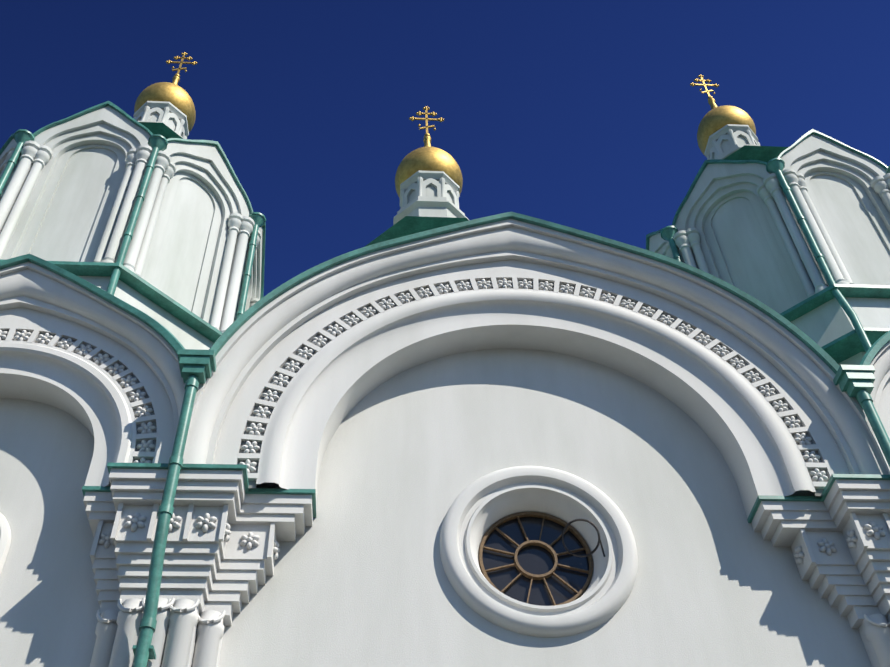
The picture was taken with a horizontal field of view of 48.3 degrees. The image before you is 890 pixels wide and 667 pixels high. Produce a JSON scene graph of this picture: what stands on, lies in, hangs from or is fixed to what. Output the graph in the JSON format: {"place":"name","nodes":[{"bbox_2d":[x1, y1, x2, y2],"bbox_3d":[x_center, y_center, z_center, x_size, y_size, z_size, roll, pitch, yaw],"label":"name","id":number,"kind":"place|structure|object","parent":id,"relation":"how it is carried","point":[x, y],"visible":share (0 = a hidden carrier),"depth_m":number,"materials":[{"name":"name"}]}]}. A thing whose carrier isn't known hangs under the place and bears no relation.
{"place":"outdoors","nodes":[
{"label":"outdoors","id":0,"kind":"place"},
{"bbox_2d":[78,276,213,349],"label":"base wall","id":1,"kind":"structure","parent":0,"point":[186,336],"depth_m":19.60,"materials":[{"name":"white paint"}]},
{"bbox_2d":[366,216,468,245],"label":"roof","id":2,"kind":"structure","parent":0,"point":[406,225],"depth_m":22.34,"materials":[{"name":"green paint"}]},
{"bbox_2d":[393,170,468,224],"bbox_3d":[-0.365,-2.743,24.708,1.848,2.350,1.848,1,-46,-4],"label":"cupola drum","id":3,"kind":"object","parent":2,"relation":"on","point":[430,202],"visible":0.33,"depth_m":24.48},
{"bbox_2d":[395,106,462,197],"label":"dome with cross","id":4,"kind":"structure","parent":3,"relation":"on","point":[427,157],"depth_m":25.47,"materials":[{"name":"gold metal"}]},
{"bbox_2d":[400,177,459,208],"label":"drum colonnettes","id":5,"kind":"object","parent":3,"relation":"on","point":[420,181],"visible":0.25,"depth_m":24.77,"materials":[{"name":"white paint"}]},
{"bbox_2d":[0,0,889,296],"label":"sky","id":6,"kind":"structure","parent":0,"point":[584,115],"materials":[{"name":"blue"}]},
{"bbox_2d":[219,349,871,666],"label":"wall","id":7,"kind":"structure","parent":0,"point":[358,578],"depth_m":12.03,"materials":[{"name":"white paint"}]},
{"bbox_2d":[183,219,889,518],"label":"archivolt","id":8,"kind":"object","parent":7,"relation":"attached to","point":[728,409],"visible":0.92,"depth_m":13.74,"materials":[{"name":"white paint"}]},
{"bbox_2d":[237,277,826,488],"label":"central zakomara coffer ribs","id":9,"kind":"object","parent":8,"relation":"attached to","point":[374,305],"visible":0.77,"depth_m":13.41,"materials":[{"name":"white paint"}]},
{"bbox_2d":[237,280,828,495],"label":"zakomara coffer floors","id":10,"kind":"structure","parent":8,"relation":"attached to","point":[252,484],"depth_m":13.24,"materials":[{"name":"white paint"}]},
{"bbox_2d":[239,278,827,481],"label":"ornamental frieze rosettes","id":11,"kind":"object","parent":10,"relation":"attached to","point":[353,320],"visible":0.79,"depth_m":13.64,"materials":[{"name":"white paint"}]},
{"bbox_2d":[209,212,858,402],"bbox_3d":[0.852,1.983,16.229,8.500,3.927,6.980,1,-46,-4],"label":"roof edge flashing","id":12,"kind":"object","parent":8,"relation":"on","point":[238,323],"visible":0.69,"depth_m":14.34,"materials":[{"name":"green metal"}]},
{"bbox_2d":[0,398,110,666],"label":"wall","id":13,"kind":"structure","parent":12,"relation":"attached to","point":[49,606],"depth_m":11.60,"materials":[{"name":"white paint"}]},
{"bbox_2d":[0,513,10,574],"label":"window surround","id":14,"kind":"object","parent":13,"relation":"attached to","point":[5,536],"visible":1,"depth_m":11.49,"materials":[{"name":"white paint"}]},
{"bbox_2d":[439,466,637,637],"bbox_3d":[1.124,2.638,12.034,2.400,2.400,0.435,1,-46,-4],"label":"round window surround","id":15,"kind":"object","parent":7,"relation":"attached to","point":[479,508],"visible":0.96,"depth_m":11.99,"materials":[{"name":"white paint"}]},
{"bbox_2d":[479,512,592,605],"bbox_3d":[1.112,2.772,12.161,1.400,1.400,0.065,1,-46,-4],"label":"round window frame","id":16,"kind":"object","parent":15,"relation":"attached to","point":[549,548],"visible":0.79,"depth_m":12.21,"materials":[{"name":"metal"}]},
{"bbox_2d":[482,517,588,605],"bbox_3d":[1.109,2.803,12.191,1.400,1.400,0.001,1,-46,-4],"label":"round window glass","id":17,"kind":"object","parent":16,"relation":"in","point":[535,559],"visible":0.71,"depth_m":12.19,"materials":[{"name":"blue"}]},
{"bbox_2d":[562,519,604,556],"bbox_3d":[1.720,2.464,11.839,0.624,0.408,0.321,18,-50,-19],"label":"cable","id":18,"kind":"object","parent":15,"relation":"attached to","point":[598,533],"visible":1,"depth_m":11.80,"materials":[{"name":"metal"}]},
{"bbox_2d":[751,479,889,666],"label":"pilaster capital","id":19,"kind":"object","parent":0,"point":[853,585],"visible":0.83,"depth_m":11.76,"materials":[{"name":"white paint"}]},
{"bbox_2d":[747,474,889,522],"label":"cornice flashing","id":20,"kind":"object","parent":19,"relation":"on","point":[826,490],"visible":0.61,"depth_m":12.12,"materials":[{"name":"green paint"}]},
{"bbox_2d":[865,341,889,469],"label":"archivolt","id":21,"kind":"object","parent":20,"relation":"on","point":[880,392],"visible":0.48,"depth_m":13.36,"materials":[{"name":"white paint"}]},
{"bbox_2d":[859,330,889,364],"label":"roof edge flashing","id":22,"kind":"object","parent":21,"relation":"on","point":[878,345],"visible":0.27,"depth_m":13.52,"materials":[{"name":"green paint"}]},
{"bbox_2d":[794,521,885,563],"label":"rosettes","id":23,"kind":"object","parent":19,"relation":"attached to","point":[872,528],"visible":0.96,"depth_m":11.74,"materials":[{"name":"white paint"}]},
{"bbox_2d":[863,614,889,666],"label":"pilaster shafts","id":24,"kind":"object","parent":19,"relation":"attached to","point":[877,631],"visible":1,"depth_m":11.07,"materials":[{"name":"white paint"}]},
{"bbox_2d":[791,297,889,365],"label":"base wall","id":25,"kind":"structure","parent":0,"point":[825,323],"depth_m":19.90,"materials":[{"name":"paint"}]},
{"label":"ground","id":26,"kind":"structure","parent":0,"visible":0},
{"bbox_2d":[132,349,215,666],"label":"downpipe","id":27,"kind":"object","parent":26,"relation":"on","point":[196,366],"visible":0.96,"depth_m":10.89,"materials":[{"name":"teal metal"}]},
{"bbox_2d":[83,468,312,666],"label":"pilaster capital","id":28,"kind":"object","parent":26,"relation":"on","point":[210,569],"visible":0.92,"depth_m":11.16,"materials":[{"name":"white paint"}]},
{"bbox_2d":[90,597,225,666],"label":"columns","id":29,"kind":"structure","parent":28,"relation":"attached to","point":[177,620],"depth_m":10.36,"materials":[{"name":"white paint"}]},
{"bbox_2d":[93,512,279,559],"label":"rosettes","id":30,"kind":"object","parent":28,"relation":"attached to","point":[206,523],"visible":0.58,"depth_m":11.10,"materials":[{"name":"white paint"}]},
{"bbox_2d":[82,462,316,517],"bbox_3d":[-2.883,1.858,11.685,2.700,0.052,0.960,1,-46,-4],"label":"cornice flashing","id":31,"kind":"object","parent":28,"relation":"on","point":[110,465],"visible":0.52,"depth_m":11.41,"materials":[{"name":"green paint"}]},
{"bbox_2d":[2,331,156,461],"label":"zakomara coffer floors","id":32,"kind":"structure","parent":31,"relation":"on","point":[128,396],"depth_m":12.57,"materials":[{"name":"white paint"}]},
{"bbox_2d":[833,365,889,466],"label":"downpipe","id":33,"kind":"object","parent":26,"relation":"on","point":[855,380],"visible":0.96,"depth_m":12.78,"materials":[{"name":"teal metal"}]},
{"bbox_3d":[-8.157,4.240,8.628,0.440,10.668,1.350,1,-46,-4],"label":"downpipe","id":34,"kind":"object","parent":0,"visible":0},
{"bbox_2d":[0,254,184,353],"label":"roof edge flashing","id":35,"kind":"object","parent":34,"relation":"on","point":[168,337],"visible":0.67,"depth_m":13.32,"materials":[{"name":"green paint"}]},
{"bbox_2d":[0,262,185,486],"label":"archivolt","id":36,"kind":"object","parent":35,"relation":"attached to","point":[91,397],"visible":0.92,"depth_m":12.91,"materials":[{"name":"white paint"}]},
{"bbox_2d":[5,328,156,458],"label":"zakomara coffer ribs","id":37,"kind":"object","parent":36,"relation":"attached to","point":[56,339],"visible":0.71,"depth_m":12.73,"materials":[{"name":"white paint"}]},
{"bbox_2d":[0,330,155,462],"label":"frieze rosettes","id":38,"kind":"object","parent":37,"relation":"attached to","point":[128,381],"visible":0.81,"depth_m":12.80,"materials":[{"name":"white paint"}]},
{"bbox_3d":[0.764,10.415,14.462,27.500,10.000,12.800,1,-46,-4],"label":"church wall","id":39,"kind":"object","parent":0,"visible":0},
{"bbox_3d":[0.376,3.419,22.635,27.900,7.500,10.032,1,-46,-4],"label":"green roof sheet","id":40,"kind":"object","parent":39,"relation":"on","visible":0},
{"bbox_2d":[0,101,265,342],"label":"roof trim","id":41,"kind":"structure","parent":40,"relation":"on","point":[156,296],"depth_m":20.04,"materials":[{"name":"green metal"}]},
{"bbox_2d":[0,140,260,332],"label":"engaged columns","id":42,"kind":"structure","parent":41,"relation":"on","point":[37,156],"depth_m":21.23,"materials":[{"name":"paint"}]},
{"bbox_2d":[0,106,262,329],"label":"drum faces","id":43,"kind":"object","parent":41,"relation":"attached to","point":[66,212],"visible":0.33,"depth_m":22.07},
{"bbox_2d":[0,129,265,318],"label":"downspouts","id":44,"kind":"object","parent":41,"relation":"attached to","point":[157,143],"visible":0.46,"depth_m":21.61,"materials":[{"name":"green paint"}]},
{"bbox_2d":[133,101,188,138],"bbox_3d":[-8.338,-5.570,28.670,1.848,1.800,1.848,1,-46,-4],"label":"cupola drum","id":45,"kind":"object","parent":41,"relation":"on","point":[155,113],"visible":0.35,"depth_m":28.71,"materials":[{"name":"paint"}]},
{"bbox_2d":[133,106,186,138],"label":"drum colonnettes","id":46,"kind":"object","parent":45,"relation":"on","point":[166,111],"visible":0.17,"depth_m":28.54,"materials":[{"name":"paint"}]},
{"bbox_2d":[134,52,196,131],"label":"dome with cross","id":47,"kind":"structure","parent":45,"relation":"on","point":[176,95],"depth_m":29.27,"materials":[{"name":"gold metal"}]},
{"bbox_2d":[139,122,182,138],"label":"roof","id":48,"kind":"structure","parent":41,"relation":"attached to","point":[165,131],"depth_m":26.54,"materials":[{"name":"green paint"}]},
{"bbox_2d":[646,129,889,363],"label":"roof trim","id":49,"kind":"structure","parent":40,"relation":"on","point":[843,347],"depth_m":20.23,"materials":[{"name":"green metal"}]},
{"bbox_2d":[704,124,759,159],"bbox_3d":[8.816,-5.143,29.850,1.848,1.800,1.848,1,-46,-4],"label":"cupola drum","id":50,"kind":"object","parent":49,"relation":"on","point":[726,146],"visible":0.33,"depth_m":29.81,"materials":[{"name":"paint"}]},
{"bbox_2d":[690,74,755,154],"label":"dome with cross","id":51,"kind":"structure","parent":50,"relation":"on","point":[715,119],"depth_m":30.47,"materials":[{"name":"gold metal"}]},
{"bbox_2d":[707,129,759,159],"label":"drum colonnettes","id":52,"kind":"object","parent":50,"relation":"on","point":[730,133],"visible":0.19,"depth_m":29.72,"materials":[{"name":"paint"}]},
{"bbox_2d":[724,145,787,162],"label":"roof","id":53,"kind":"structure","parent":49,"relation":"attached to","point":[760,153],"depth_m":27.68,"materials":[{"name":"green paint"}]},
{"bbox_2d":[649,134,889,313],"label":"drum faces","id":54,"kind":"object","parent":49,"relation":"attached to","point":[725,213],"visible":0.19,"depth_m":23.38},
{"bbox_2d":[660,158,889,351],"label":"drum pipes","id":55,"kind":"object","parent":49,"relation":"attached to","point":[776,166],"visible":0.27,"depth_m":21.54,"materials":[{"name":"teal metal"}]},
{"bbox_2d":[664,169,889,297],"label":"columns","id":56,"kind":"structure","parent":49,"relation":"on","point":[769,191],"depth_m":22.24,"materials":[{"name":"paint"}]}
]}

